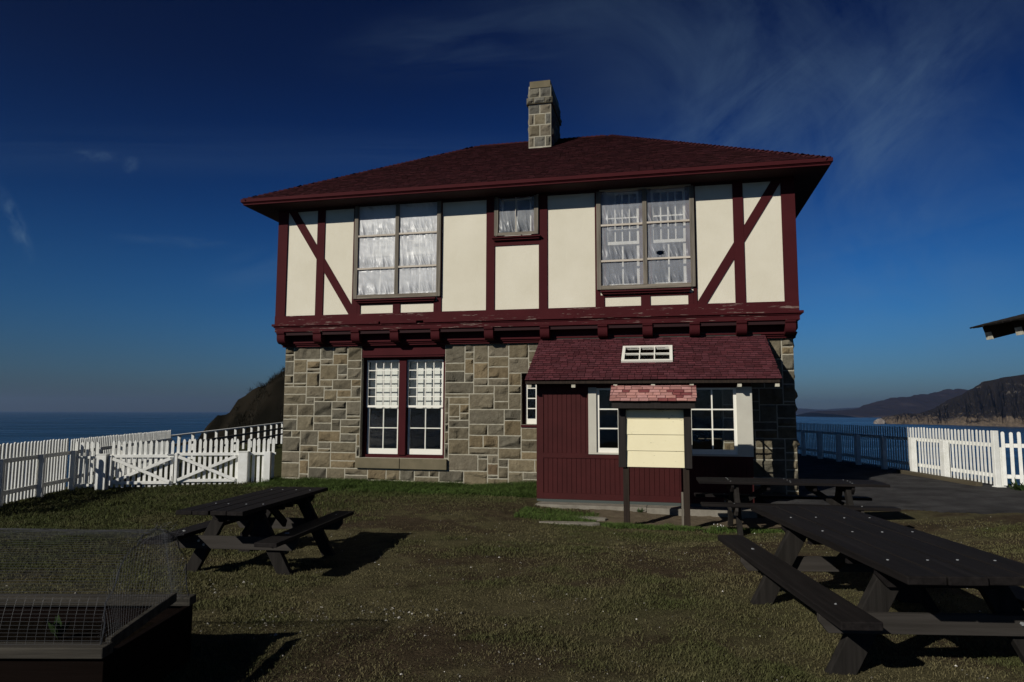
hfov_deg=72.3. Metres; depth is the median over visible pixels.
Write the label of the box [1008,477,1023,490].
weed
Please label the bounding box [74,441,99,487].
picket fence
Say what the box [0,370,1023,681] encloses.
ground
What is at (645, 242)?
window
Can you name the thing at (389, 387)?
window
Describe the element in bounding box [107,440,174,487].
gate
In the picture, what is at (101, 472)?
gate post
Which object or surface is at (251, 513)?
picnic table
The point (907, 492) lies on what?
asphalt yard
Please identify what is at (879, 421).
sea stack
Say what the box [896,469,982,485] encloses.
timber edging
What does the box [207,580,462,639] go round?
white stones
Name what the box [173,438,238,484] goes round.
gate
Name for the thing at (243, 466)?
gate post
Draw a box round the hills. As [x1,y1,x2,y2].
[796,389,967,417]
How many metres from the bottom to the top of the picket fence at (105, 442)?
1.522 m
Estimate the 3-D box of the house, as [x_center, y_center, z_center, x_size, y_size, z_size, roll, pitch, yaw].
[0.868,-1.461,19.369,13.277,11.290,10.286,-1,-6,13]
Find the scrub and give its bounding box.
[197,366,284,446]
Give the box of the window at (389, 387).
[355,357,447,469]
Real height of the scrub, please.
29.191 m
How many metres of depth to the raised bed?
4.54 m
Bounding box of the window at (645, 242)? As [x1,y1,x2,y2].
[596,185,695,294]
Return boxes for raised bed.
[0,522,195,681]
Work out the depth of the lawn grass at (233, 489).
13.64 m
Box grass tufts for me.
[514,506,783,533]
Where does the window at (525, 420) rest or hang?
in the house
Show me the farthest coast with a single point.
(800, 411)
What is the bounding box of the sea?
[0,411,1023,499]
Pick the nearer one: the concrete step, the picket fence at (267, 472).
the concrete step
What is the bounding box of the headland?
[881,374,1023,426]
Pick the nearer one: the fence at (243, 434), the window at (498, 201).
the window at (498, 201)
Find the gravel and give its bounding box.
[18,513,1010,681]
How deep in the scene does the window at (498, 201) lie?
15.94 m
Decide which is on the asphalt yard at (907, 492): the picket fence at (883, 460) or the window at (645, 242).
the picket fence at (883, 460)
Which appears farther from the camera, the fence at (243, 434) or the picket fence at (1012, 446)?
the fence at (243, 434)
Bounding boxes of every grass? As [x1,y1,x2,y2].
[0,480,400,528]
[244,475,536,497]
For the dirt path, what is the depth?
12.55 m
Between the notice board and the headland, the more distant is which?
the headland
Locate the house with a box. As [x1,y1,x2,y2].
[241,80,832,507]
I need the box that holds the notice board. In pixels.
[610,385,696,525]
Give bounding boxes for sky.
[0,0,1023,411]
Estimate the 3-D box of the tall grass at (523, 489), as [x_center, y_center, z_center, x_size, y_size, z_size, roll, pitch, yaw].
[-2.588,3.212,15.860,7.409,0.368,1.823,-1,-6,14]
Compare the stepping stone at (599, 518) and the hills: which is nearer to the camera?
the stepping stone at (599, 518)
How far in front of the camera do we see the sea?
3364.74 m
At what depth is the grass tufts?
11.72 m
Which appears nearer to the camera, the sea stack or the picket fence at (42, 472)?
the picket fence at (42, 472)
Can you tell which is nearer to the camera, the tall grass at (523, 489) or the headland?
the tall grass at (523, 489)
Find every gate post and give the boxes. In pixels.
[94,454,109,489]
[237,451,249,483]
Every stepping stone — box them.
[539,521,599,525]
[574,516,606,521]
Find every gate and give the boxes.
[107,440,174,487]
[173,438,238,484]
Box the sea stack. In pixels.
[873,418,885,423]
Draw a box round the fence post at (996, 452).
[990,431,1005,486]
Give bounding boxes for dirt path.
[589,509,780,528]
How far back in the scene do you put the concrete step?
13.17 m
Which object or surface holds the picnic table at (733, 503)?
on the ground at (268, 408)
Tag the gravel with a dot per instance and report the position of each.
(499, 594)
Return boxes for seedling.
[45,614,70,638]
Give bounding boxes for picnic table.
[141,487,353,574]
[694,477,900,535]
[718,506,1023,674]
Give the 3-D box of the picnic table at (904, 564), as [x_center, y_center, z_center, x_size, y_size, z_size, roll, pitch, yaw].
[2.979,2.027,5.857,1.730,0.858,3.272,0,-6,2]
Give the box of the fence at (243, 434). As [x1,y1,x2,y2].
[171,422,282,461]
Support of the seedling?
on the raised bed
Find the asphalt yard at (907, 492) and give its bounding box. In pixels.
[758,453,1023,513]
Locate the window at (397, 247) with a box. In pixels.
[353,201,441,303]
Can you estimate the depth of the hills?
13200.16 m
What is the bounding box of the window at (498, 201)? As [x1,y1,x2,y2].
[492,195,540,240]
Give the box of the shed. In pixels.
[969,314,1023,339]
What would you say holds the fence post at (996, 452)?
on the asphalt yard at (907, 492)
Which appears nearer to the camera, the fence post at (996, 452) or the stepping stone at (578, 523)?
the stepping stone at (578, 523)
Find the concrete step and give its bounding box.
[535,501,756,518]
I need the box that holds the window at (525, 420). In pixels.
[521,373,536,426]
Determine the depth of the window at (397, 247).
16.48 m
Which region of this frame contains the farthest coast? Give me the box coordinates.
[796,407,858,413]
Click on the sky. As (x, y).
(136, 275)
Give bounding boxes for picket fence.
[0,438,76,506]
[68,430,171,487]
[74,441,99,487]
[248,438,275,482]
[796,422,992,483]
[1000,432,1023,485]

